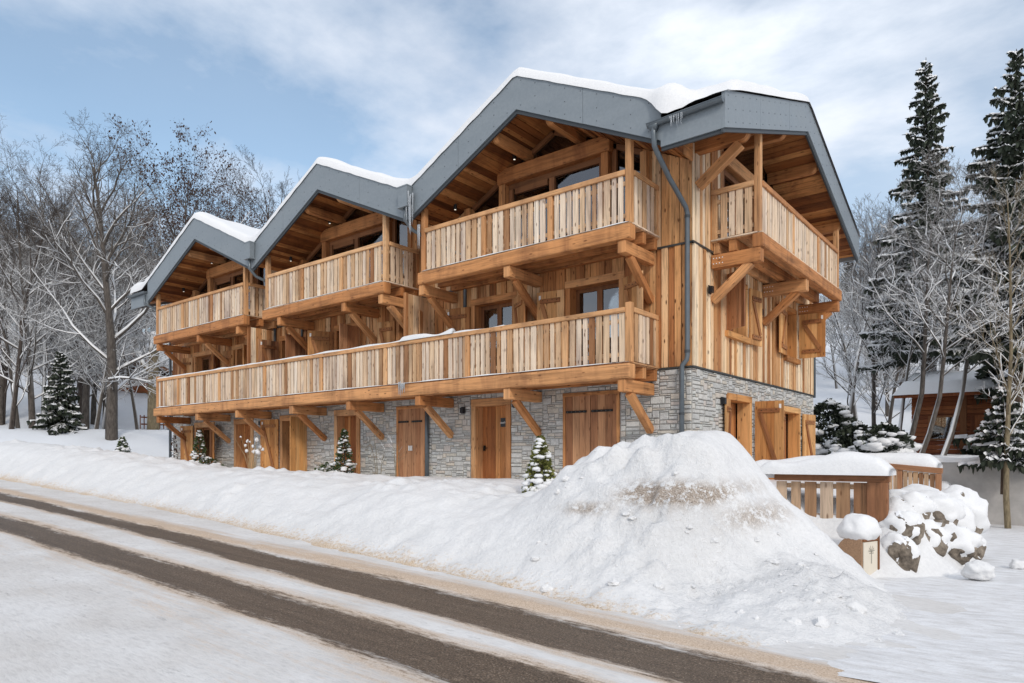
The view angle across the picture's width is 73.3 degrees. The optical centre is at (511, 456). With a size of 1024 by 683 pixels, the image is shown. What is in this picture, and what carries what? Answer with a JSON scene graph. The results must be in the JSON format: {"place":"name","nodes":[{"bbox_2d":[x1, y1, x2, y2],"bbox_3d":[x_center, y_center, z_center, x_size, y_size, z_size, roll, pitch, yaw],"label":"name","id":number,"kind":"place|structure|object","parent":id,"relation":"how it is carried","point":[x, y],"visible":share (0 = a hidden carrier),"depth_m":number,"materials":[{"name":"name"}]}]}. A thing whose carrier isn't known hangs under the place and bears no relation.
{"place":"outdoors","nodes":[
{"label":"outdoors","id":0,"kind":"place"},
{"bbox_2d":[156,221,628,407],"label":"railing snow","id":1,"kind":"structure","parent":0,"point":[419,336],"depth_m":18.76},
{"bbox_2d":[0,480,966,682],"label":"road","id":2,"kind":"structure","parent":0,"point":[94,589],"depth_m":6.92,"materials":[{"name":"snow"}]},
{"bbox_2d":[0,430,982,647],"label":"snowy ground","id":3,"kind":"structure","parent":0,"point":[494,531],"depth_m":9.54,"materials":[{"name":"snow"}]},
{"bbox_2d":[0,179,61,424],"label":"tree","id":4,"kind":"object","parent":3,"relation":"on","point":[1,396],"visible":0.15,"depth_m":46.43,"materials":[{"name":"grey plant"}]},
{"bbox_2d":[0,211,84,428],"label":"bare tree","id":5,"kind":"object","parent":3,"relation":"on","point":[43,375],"visible":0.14,"depth_m":42.44,"materials":[{"name":"grey plant"}]},
{"bbox_2d":[113,436,130,452],"bbox_3d":[-18.005,-0.340,31.788,0.966,1.219,1.009,0,0,39],"label":"conifer shrub","id":6,"kind":"object","parent":3,"relation":"on","point":[122,443],"visible":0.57,"depth_m":31.68,"materials":[{"name":"green plant"}]},
{"bbox_2d":[111,151,278,342],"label":"bare tree","id":7,"kind":"object","parent":3,"relation":"on","point":[226,185],"visible":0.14,"depth_m":52.11,"materials":[{"name":"grey plant"}]},
{"bbox_2d":[189,429,208,464],"bbox_3d":[-12.191,-0.188,26.799,0.899,1.800,0.790,0,0,39],"label":"conifer shrub","id":8,"kind":"object","parent":3,"relation":"on","point":[203,456],"visible":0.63,"depth_m":26.73,"materials":[{"name":"green plant"}]},
{"bbox_2d":[235,436,263,468],"bbox_3d":[-8.777,-0.059,23.426,0.975,1.310,0.868,0,0,16],"label":"dry flower clump","id":9,"kind":"object","parent":3,"relation":"on","point":[256,451],"visible":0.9,"depth_m":23.20,"materials":[{"name":"plant"}]},
{"bbox_2d":[314,462,340,471],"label":"shrub","id":10,"kind":"object","parent":3,"relation":"on","point":[323,467],"visible":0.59,"depth_m":21.11,"materials":[{"name":"green plant"}]},
{"bbox_2d":[333,428,356,472],"bbox_3d":[-5.213,-0.106,21.355,0.726,1.576,0.824,0,0,39],"label":"conifer shrub","id":11,"kind":"object","parent":3,"relation":"on","point":[344,434],"visible":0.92,"depth_m":21.27,"materials":[{"name":"green plant"}]},
{"bbox_2d":[127,76,858,479],"bbox_3d":[-2.709,-3.888,25.260,25.855,10.150,11.170,0,0,39],"label":"chalet","id":12,"kind":"object","parent":3,"relation":"on","point":[691,288],"visible":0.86,"depth_m":17.88,"materials":[{"name":"wood"}]},
{"bbox_2d":[194,350,210,371],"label":"window","id":13,"kind":"structure","parent":12,"relation":"in","point":[201,360],"depth_m":28.65,"materials":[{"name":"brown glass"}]},
{"bbox_2d":[194,422,214,464],"bbox_3d":[-12.511,-0.263,28.308,1.620,2.300,0.360,0,0,39],"label":"window","id":14,"kind":"structure","parent":12,"relation":"in","point":[207,432],"depth_m":28.58,"materials":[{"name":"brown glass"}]},
{"bbox_2d":[235,343,246,365],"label":"window","id":15,"kind":"structure","parent":12,"relation":"in","point":[238,348],"depth_m":26.63,"materials":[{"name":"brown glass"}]},
{"bbox_2d":[234,418,253,468],"bbox_3d":[-10.182,-0.283,26.457,1.370,2.340,0.360,0,0,39],"label":"door","id":16,"kind":"structure","parent":12,"relation":"in","point":[241,428],"depth_m":26.70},
{"bbox_2d":[280,331,306,379],"bbox_3d":[-7.632,-3.183,24.403,1.620,2.300,0.360,0,0,39],"label":"window","id":17,"kind":"structure","parent":12,"relation":"in","point":[282,338],"depth_m":24.70,"materials":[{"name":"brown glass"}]},
{"bbox_2d":[280,414,307,470],"bbox_3d":[-7.632,-0.298,24.403,1.620,2.370,0.360,0,0,39],"label":"door","id":18,"kind":"structure","parent":12,"relation":"in","point":[284,419],"depth_m":24.72,"materials":[{"name":"brown wood"}]},
{"bbox_2d":[334,410,359,473],"bbox_3d":[-5.283,-0.328,22.536,1.320,2.430,0.360,0,0,39],"label":"door","id":19,"kind":"structure","parent":12,"relation":"in","point":[348,420],"depth_m":22.68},
{"bbox_2d":[334,322,360,388],"bbox_3d":[-5.270,-3.183,22.512,1.370,2.300,0.360,0,0,39],"label":"window","id":20,"kind":"structure","parent":12,"relation":"in","point":[336,328],"depth_m":22.71,"materials":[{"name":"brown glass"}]},
{"bbox_2d":[396,313,402,383],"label":"window","id":21,"kind":"structure","parent":12,"relation":"in","point":[399,330],"depth_m":20.85,"materials":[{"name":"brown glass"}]},
{"bbox_2d":[398,409,410,476],"bbox_3d":[-3.218,-0.273,20.711,0.559,2.320,0.108,0,0,39],"label":"door","id":22,"kind":"structure","parent":12,"relation":"in","point":[404,415],"depth_m":20.69,"materials":[{"name":"brown wood"}]},
{"bbox_2d":[406,191,419,246],"bbox_3d":[-2.628,-6.278,18.221,0.388,1.511,0.164,0,0,-1],"label":"icicle cluster","id":23,"kind":"object","parent":12,"relation":"hanging from","point":[410,206],"visible":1,"depth_m":18.21,"materials":[{"name":"white"}]},
{"bbox_2d":[411,408,423,475],"bbox_3d":[-2.769,-0.273,20.352,0.559,2.320,0.108,0,0,39],"label":"door","id":24,"kind":"structure","parent":12,"relation":"in","point":[417,414],"depth_m":20.34,"materials":[{"name":"brown wood"}]},
{"bbox_2d":[471,397,511,478],"bbox_3d":[-0.478,-0.348,18.690,1.410,2.470,0.360,0,0,39],"label":"door","id":25,"kind":"structure","parent":12,"relation":"in","point":[490,417],"depth_m":18.89,"materials":[{"name":"brown"}]},
{"bbox_2d":[471,291,516,375],"bbox_3d":[-0.406,-3.183,18.620,1.610,2.300,0.360,0,0,39],"label":"window","id":26,"kind":"structure","parent":12,"relation":"in","point":[496,310],"depth_m":18.80,"materials":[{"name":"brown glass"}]},
{"bbox_2d":[130,67,860,293],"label":"roof snow","id":27,"kind":"structure","parent":12,"relation":"on","point":[667,97],"depth_m":16.37,"materials":[{"name":"snow"}]},
{"bbox_2d":[566,395,590,465],"bbox_3d":[1.621,-0.298,16.839,0.714,2.370,0.108,0,0,39],"label":"door","id":28,"kind":"structure","parent":12,"relation":"in","point":[578,408],"depth_m":16.83,"materials":[{"name":"brown wood"}]},
{"bbox_2d":[565,271,624,365],"bbox_3d":[2.069,-3.183,16.639,1.670,2.300,0.360,0,0,39],"label":"window","id":29,"kind":"structure","parent":12,"relation":"in","point":[600,292],"depth_m":16.76,"materials":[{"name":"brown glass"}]},
{"bbox_2d":[591,394,615,450],"bbox_3d":[2.191,-0.298,16.383,0.714,2.370,0.108,0,0,39],"label":"door","id":30,"kind":"structure","parent":12,"relation":"in","point":[603,407],"depth_m":16.36,"materials":[{"name":"brown wood"}]},
{"bbox_2d":[725,274,752,344],"bbox_3d":[5.437,-3.618,17.062,0.500,1.510,1.630,0,0,39],"label":"window","id":31,"kind":"structure","parent":12,"relation":"in","point":[740,334],"depth_m":17.45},
{"bbox_2d":[726,392,751,455],"bbox_3d":[5.518,-0.403,17.267,0.450,2.280,1.650,0,0,39],"label":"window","id":32,"kind":"structure","parent":12,"relation":"in","point":[744,403],"depth_m":17.73,"materials":[{"name":"wood"}]},
{"bbox_2d":[784,306,800,364],"bbox_3d":[8.127,-3.598,20.424,0.500,1.630,1.320,0,0,39],"label":"window","id":33,"kind":"structure","parent":12,"relation":"in","point":[791,356],"depth_m":20.73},
{"bbox_2d":[784,406,800,458],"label":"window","id":34,"kind":"structure","parent":12,"relation":"in","point":[794,414],"depth_m":21.04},
{"bbox_2d":[521,435,556,492],"bbox_3d":[0.527,0.200,12.478,0.749,1.197,0.733,0,0,-7],"label":"thuja bush","id":35,"kind":"object","parent":3,"relation":"on","point":[539,474],"visible":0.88,"depth_m":12.34,"materials":[{"name":"green plant"}]},
{"bbox_2d":[786,617,801,624],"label":"snow clod","id":36,"kind":"object","parent":3,"relation":"on","point":[795,620],"visible":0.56,"depth_m":6.87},
{"bbox_2d":[774,474,890,521],"bbox_3d":[5.256,1.050,11.370,1.770,1.515,0.135,0,0,39],"label":"fence","id":37,"kind":"object","parent":3,"relation":"on","point":[871,497],"visible":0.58,"depth_m":11.24,"materials":[{"name":"wood"}]},
{"bbox_2d":[755,451,895,477],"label":"snow","id":38,"kind":"structure","parent":37,"relation":"on","point":[849,463],"depth_m":11.16,"materials":[{"name":"snow"}]},
{"bbox_2d":[813,398,856,454],"bbox_3d":[13.829,-0.948,30.020,2.913,3.260,2.895,0,0,39],"label":"evergreen bush","id":39,"kind":"object","parent":3,"relation":"on","point":[839,414],"visible":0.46,"depth_m":29.39,"materials":[{"name":"green plant"}]},
{"bbox_2d":[828,421,875,453],"bbox_3d":[14.085,-0.403,27.963,2.384,2.157,2.362,0,0,-11],"label":"evergreen bush","id":40,"kind":"object","parent":3,"relation":"on","point":[845,434],"visible":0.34,"depth_m":27.76,"materials":[{"name":"green plant"}]},
{"bbox_2d":[842,601,867,614],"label":"snow clod","id":41,"kind":"object","parent":3,"relation":"on","point":[859,607],"visible":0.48,"depth_m":7.32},
{"bbox_2d":[836,513,881,574],"bbox_3d":[5.178,1.441,10.266,0.612,1.191,0.586,0,0,39],"label":"utility cabinet","id":42,"kind":"object","parent":3,"relation":"on","point":[859,534],"visible":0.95,"depth_m":10.09,"materials":[{"name":"beige"}]},
{"bbox_2d":[853,422,921,452],"bbox_3d":[13.877,-0.555,25.450,2.301,1.547,2.266,0,0,39],"label":"evergreen bush","id":43,"kind":"object","parent":3,"relation":"on","point":[896,440],"visible":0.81,"depth_m":24.91,"materials":[{"name":"green plant"}]},
{"bbox_2d":[880,531,920,572],"bbox_3d":[5.869,1.566,10.473,0.619,0.837,0.430,0,0,39],"label":"rock","id":44,"kind":"object","parent":3,"relation":"on","point":[904,552],"visible":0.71,"depth_m":10.31,"materials":[{"name":"stone"}]},
{"bbox_2d":[878,510,925,544],"bbox_3d":[6.110,1.145,10.788,0.537,0.632,0.655,0,0,-30],"label":"rock","id":45,"kind":"object","parent":3,"relation":"on","point":[910,524],"visible":0.66,"depth_m":10.59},
{"bbox_2d":[889,489,936,519],"bbox_3d":[6.412,0.843,11.240,0.914,0.630,0.715,0,0,39],"label":"rock","id":46,"kind":"object","parent":3,"relation":"on","point":[923,504],"visible":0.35,"depth_m":10.93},
{"bbox_2d":[852,228,974,430],"bbox_3d":[19.305,-4.868,31.628,5.618,11.594,5.424,0,0,-30],"label":"bare tree","id":47,"kind":"object","parent":3,"relation":"on","point":[907,377],"visible":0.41,"depth_m":31.59,"materials":[{"name":"grey plant"}]},
{"bbox_2d":[889,463,942,490],"bbox_3d":[7.915,0.850,13.725,1.168,1.474,0.135,0,0,39],"label":"fence","id":48,"kind":"object","parent":3,"relation":"on","point":[900,479],"visible":0.41,"depth_m":13.62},
{"bbox_2d":[866,453,942,467],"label":"snow","id":49,"kind":"structure","parent":48,"relation":"on","point":[921,459],"depth_m":13.76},
{"bbox_2d":[858,60,983,373],"bbox_3d":[20.346,-9.741,33.847,6.223,19.997,5.890,0,0,-23],"label":"spruce tree","id":50,"kind":"object","parent":3,"relation":"on","point":[928,120],"visible":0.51,"depth_m":33.79,"materials":[{"name":"green plant"}]},
{"bbox_2d":[901,484,958,502],"bbox_3d":[7.108,0.834,11.953,0.939,0.724,1.023,0,0,-26],"label":"rock","id":51,"kind":"object","parent":3,"relation":"on","point":[916,487],"visible":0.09,"depth_m":11.83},
{"bbox_2d":[842,145,1021,435],"bbox_3d":[15.640,-5.637,24.637,5.726,12.238,5.930,0,0,-23],"label":"bare tree","id":52,"kind":"object","parent":3,"relation":"on","point":[924,350],"visible":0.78,"depth_m":25.53,"materials":[{"name":"grey plant"}]},
{"bbox_2d":[924,519,951,556],"bbox_3d":[6.464,1.352,10.961,0.928,0.751,0.650,0,0,39],"label":"rock","id":53,"kind":"object","parent":3,"relation":"on","point":[938,536],"visible":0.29,"depth_m":10.68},
{"bbox_2d":[918,490,965,526],"bbox_3d":[6.998,0.984,11.543,1.022,0.857,0.785,0,0,39],"label":"rock","id":54,"kind":"object","parent":3,"relation":"on","point":[948,510],"visible":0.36,"depth_m":11.20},
{"bbox_2d":[892,368,1007,454],"bbox_3d":[22.583,-1.933,30.789,8.500,4.341,8.130,0,0,39],"label":"log cabin","id":55,"kind":"object","parent":3,"relation":"on","point":[971,415],"visible":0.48,"depth_m":29.78,"materials":[{"name":"brown wood"}]},
{"bbox_2d":[970,415,984,454],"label":"door","id":56,"kind":"structure","parent":55,"relation":"in","point":[975,420],"depth_m":29.17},
{"bbox_2d":[887,158,1023,453],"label":"bare tree","id":57,"kind":"object","parent":3,"relation":"on","point":[943,348],"visible":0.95,"depth_m":23.76,"materials":[{"name":"grey plant"}]},
{"bbox_2d":[950,497,975,531],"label":"rock","id":58,"kind":"object","parent":3,"relation":"on","point":[968,521],"visible":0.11,"depth_m":11.56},
{"bbox_2d":[903,462,1023,525],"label":"retaining wall","id":59,"kind":"structure","parent":3,"relation":"on","point":[985,484],"depth_m":18.00,"materials":[{"name":"concrete"}]},
{"bbox_2d":[935,456,979,461],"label":"snow","id":60,"kind":"structure","parent":59,"relation":"on","point":[948,459],"depth_m":18.51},
{"bbox_2d":[943,522,983,564],"bbox_3d":[7.055,1.431,11.258,1.084,0.798,0.776,0,0,39],"label":"rock","id":61,"kind":"object","parent":3,"relation":"on","point":[965,542],"visible":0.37,"depth_m":10.91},
{"bbox_2d":[906,154,1023,455],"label":"bare tree","id":62,"kind":"object","parent":3,"relation":"on","point":[948,441],"visible":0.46,"depth_m":26.31,"materials":[{"name":"grey plant"}]},
{"bbox_2d":[941,484,990,533],"bbox_3d":[8.030,1.122,12.478,0.968,1.236,0.959,0,0,2],"label":"rock","id":63,"kind":"object","parent":3,"relation":"on","point":[974,501],"visible":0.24,"depth_m":12.14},
{"bbox_2d":[922,48,1023,418],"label":"spruce tree","id":64,"kind":"object","parent":3,"relation":"on","point":[1008,147],"visible":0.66,"depth_m":26.34,"materials":[{"name":"green plant"}]},
{"bbox_2d":[935,163,1023,528],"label":"bare tree","id":65,"kind":"object","parent":3,"relation":"on","point":[1008,387],"visible":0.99,"depth_m":17.05,"materials":[{"name":"grey plant"}]},
{"bbox_2d":[973,538,986,559],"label":"rock","id":66,"kind":"object","parent":3,"relation":"on","point":[980,553],"visible":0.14,"depth_m":11.76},
{"bbox_2d":[952,360,1023,454],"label":"spruce tree","id":67,"kind":"object","parent":3,"relation":"on","point":[957,439],"visible":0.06,"depth_m":28.08,"materials":[{"name":"green plant"}]},
{"bbox_2d":[957,386,1023,493],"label":"spruce tree","id":68,"kind":"object","parent":3,"relation":"on","point":[993,429],"visible":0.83,"depth_m":17.37,"materials":[{"name":"green plant"}]},
{"bbox_2d":[0,326,982,456],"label":"hillside","id":69,"kind":"structure","parent":0,"point":[145,441],"depth_m":49.23,"materials":[{"name":"snow"}]},
{"bbox_2d":[0,181,41,424],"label":"tree","id":70,"kind":"object","parent":69,"relation":"on","point":[5,369],"visible":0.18,"depth_m":46.36,"materials":[{"name":"grey plant"}]},
{"bbox_2d":[0,180,47,359],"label":"bare tree","id":71,"kind":"object","parent":69,"relation":"on","point":[6,273],"visible":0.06,"depth_m":47.91,"materials":[{"name":"grey plant"}]},
{"bbox_2d":[0,194,81,427],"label":"bare tree","id":72,"kind":"object","parent":69,"relation":"on","point":[17,420],"visible":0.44,"depth_m":39.42,"materials":[{"name":"grey plant"}]},
{"bbox_2d":[0,177,92,428],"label":"bare tree","id":73,"kind":"object","parent":69,"relation":"on","point":[18,365],"visible":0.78,"depth_m":36.14,"materials":[{"name":"grey plant"}]},
{"bbox_2d":[0,177,95,398],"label":"bare tree","id":74,"kind":"object","parent":69,"relation":"on","point":[30,200],"visible":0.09,"depth_m":49.25,"materials":[{"name":"grey plant"}]},
{"bbox_2d":[26,351,87,435],"bbox_3d":[-24.038,-2.707,36.384,3.203,5.858,3.345,0,0,10],"label":"spruce tree","id":75,"kind":"object","parent":69,"relation":"on","point":[65,417],"visible":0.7,"depth_m":36.24,"materials":[{"name":"green plant"}]},
{"bbox_2d":[20,239,104,426],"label":"tree","id":76,"kind":"object","parent":69,"relation":"on","point":[63,334],"visible":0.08,"depth_m":45.55,"materials":[{"name":"grey plant"}]},
{"bbox_2d":[0,132,125,410],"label":"bare tree","id":77,"kind":"object","parent":69,"relation":"on","point":[69,271],"visible":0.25,"depth_m":44.20,"materials":[{"name":"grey plant"}]},
{"bbox_2d":[0,115,134,427],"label":"bare tree","id":78,"kind":"object","parent":69,"relation":"on","point":[31,404],"visible":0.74,"depth_m":36.90,"materials":[{"name":"grey plant"}]},
{"bbox_2d":[6,190,128,393],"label":"tree","id":79,"kind":"object","parent":69,"relation":"on","point":[83,258],"visible":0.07,"depth_m":48.41,"materials":[{"name":"grey plant"}]},
{"bbox_2d":[7,188,129,420],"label":"tree","id":80,"kind":"object","parent":69,"relation":"on","point":[79,391],"visible":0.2,"depth_m":43.36,"materials":[{"name":"grey plant"}]},
{"bbox_2d":[0,165,139,411],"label":"tree","id":81,"kind":"object","parent":69,"relation":"on","point":[49,369],"visible":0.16,"depth_m":46.26,"materials":[{"name":"grey plant"}]},
{"bbox_2d":[6,217,148,396],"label":"tree","id":82,"kind":"object","parent":69,"relation":"on","point":[96,340],"visible":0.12,"depth_m":47.12,"materials":[{"name":"grey plant"}]},
{"bbox_2d":[9,206,150,394],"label":"tree","id":83,"kind":"object","parent":69,"relation":"on","point":[75,300],"visible":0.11,"depth_m":45.70,"materials":[{"name":"grey plant"}]},
{"bbox_2d":[13,187,156,424],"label":"tree","id":84,"kind":"object","parent":69,"relation":"on","point":[93,408],"visible":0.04,"depth_m":49.68,"materials":[{"name":"grey plant"}]},
{"bbox_2d":[7,110,183,440],"bbox_3d":[-20.938,-8.759,36.275,9.923,17.971,11.308,0,0,-27],"label":"bare tree","id":85,"kind":"object","parent":69,"relation":"on","point":[113,388],"visible":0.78,"depth_m":35.29,"materials":[{"name":"grey plant"}]},
{"bbox_2d":[0,111,191,428],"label":"bare tree","id":86,"kind":"object","parent":69,"relation":"on","point":[85,420],"visible":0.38,"depth_m":42.87,"materials":[{"name":"grey plant"}]},
{"bbox_2d":[39,241,155,428],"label":"bare tree","id":87,"kind":"object","parent":69,"relation":"on","point":[104,368],"visible":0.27,"depth_m":40.41,"materials":[{"name":"grey plant"}]},
{"bbox_2d":[46,234,160,429],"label":"bare tree","id":88,"kind":"object","parent":69,"relation":"on","point":[144,344],"visible":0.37,"depth_m":41.96,"materials":[{"name":"grey plant"}]},
{"bbox_2d":[49,166,165,328],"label":"bare tree","id":89,"kind":"object","parent":69,"relation":"on","point":[131,222],"visible":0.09,"depth_m":67.88,"materials":[{"name":"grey plant"}]},
{"bbox_2d":[48,223,172,428],"bbox_3d":[-22.604,-7.012,39.935,7.786,13.792,4.552,0,0,-31],"label":"bare tree","id":90,"kind":"object","parent":69,"relation":"on","point":[122,319],"visible":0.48,"depth_m":39.31,"materials":[{"name":"grey plant"}]},
{"bbox_2d":[59,206,167,413],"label":"tree","id":91,"kind":"object","parent":69,"relation":"on","point":[129,301],"visible":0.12,"depth_m":49.98,"materials":[{"name":"grey plant"}]},
{"bbox_2d":[99,210,164,347],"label":"tree","id":92,"kind":"object","parent":69,"relation":"on","point":[138,280],"visible":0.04,"depth_m":70.14,"materials":[{"name":"grey plant"}]},
{"bbox_2d":[99,349,172,393],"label":"chalet","id":93,"kind":"object","parent":69,"relation":"on","point":[142,390],"visible":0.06,"depth_m":60.02,"materials":[{"name":"brown"}]},
{"bbox_2d":[138,331,159,429],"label":"pollard trunk","id":94,"kind":"object","parent":69,"relation":"on","point":[152,424],"visible":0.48,"depth_m":40.69,"materials":[{"name":"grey plant"}]},
{"bbox_2d":[80,113,275,429],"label":"bare tree","id":95,"kind":"object","parent":69,"relation":"on","point":[169,208],"visible":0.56,"depth_m":45.77,"materials":[{"name":"grey plant"}]},
{"bbox_2d":[189,164,273,226],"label":"bare tree","id":96,"kind":"object","parent":69,"relation":"on","point":[258,208],"visible":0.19,"depth_m":60.11,"materials":[{"name":"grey plant"}]},
{"bbox_2d":[224,144,299,226],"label":"bare tree","id":97,"kind":"object","parent":69,"relation":"on","point":[270,200],"visible":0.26,"depth_m":58.99,"materials":[{"name":"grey plant"}]},
{"bbox_2d":[819,294,853,388],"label":"tree","id":98,"kind":"object","parent":69,"relation":"on","point":[834,370],"visible":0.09,"depth_m":57.02,"materials":[{"name":"grey plant"}]},
{"bbox_2d":[816,262,879,420],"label":"bare tree","id":99,"kind":"object","parent":69,"relation":"on","point":[845,351],"visible":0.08,"depth_m":44.23,"materials":[{"name":"grey plant"}]},
{"bbox_2d":[833,232,878,409],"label":"tree","id":100,"kind":"object","parent":69,"relation":"on","point":[851,269],"visible":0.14,"depth_m":48.58,"materials":[{"name":"grey plant"}]},
{"bbox_2d":[826,210,885,373],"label":"bare tree","id":101,"kind":"object","parent":69,"relation":"on","point":[856,270],"visible":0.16,"depth_m":60.08,"materials":[{"name":"grey plant"}]},
{"bbox_2d":[829,268,884,377],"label":"tree","id":102,"kind":"object","parent":69,"relation":"on","point":[851,314],"visible":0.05,"depth_m":54.62,"materials":[{"name":"grey plant"}]},
{"bbox_2d":[816,193,917,423],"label":"bare tree","id":103,"kind":"object","parent":69,"relation":"on","point":[852,403],"visible":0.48,"depth_m":41.22,"materials":[{"name":"grey plant"}]},
{"bbox_2d":[826,242,920,416],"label":"tree","id":104,"kind":"object","parent":69,"relation":"on","point":[886,409],"visible":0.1,"depth_m":46.46,"materials":[{"name":"grey plant"}]},
{"bbox_2d":[835,197,914,424],"bbox_3d":[19.344,-6.358,36.575,4.779,14.481,8.175,0,0,33],"label":"bare tree","id":105,"kind":"object","parent":69,"relation":"on","point":[873,407],"visible":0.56,"depth_m":36.45,"materials":[{"name":"grey plant"}]},
{"bbox_2d":[845,247,982,436],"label":"bare tree","id":106,"kind":"object","parent":69,"relation":"on","point":[891,404],"visible":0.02,"depth_m":40.63,"materials":[{"name":"grey plant"}]},
{"bbox_2d":[882,180,965,370],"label":"tree","id":107,"kind":"object","parent":69,"relation":"on","point":[935,369],"visible":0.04,"depth_m":45.87,"materials":[{"name":"grey plant"}]},
{"bbox_2d":[0,0,1023,331],"label":"sky","id":108,"kind":"structure","parent":0,"point":[381,86],"materials":[{"name":"blue"}]},
{"bbox_2d":[798,524,1023,682],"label":"driveway","id":109,"kind":"structure","parent":0,"point":[988,627],"depth_m":6.87,"materials":[{"name":"snow"}]},
{"bbox_2d":[960,560,995,580],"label":"snow clod","id":110,"kind":"object","parent":109,"relation":"on","point":[978,570],"visible":1,"depth_m":9.83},
{"bbox_2d":[1009,559,1023,568],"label":"snow clod","id":111,"kind":"object","parent":109,"relation":"on","point":[1016,564],"visible":0.99,"depth_m":10.88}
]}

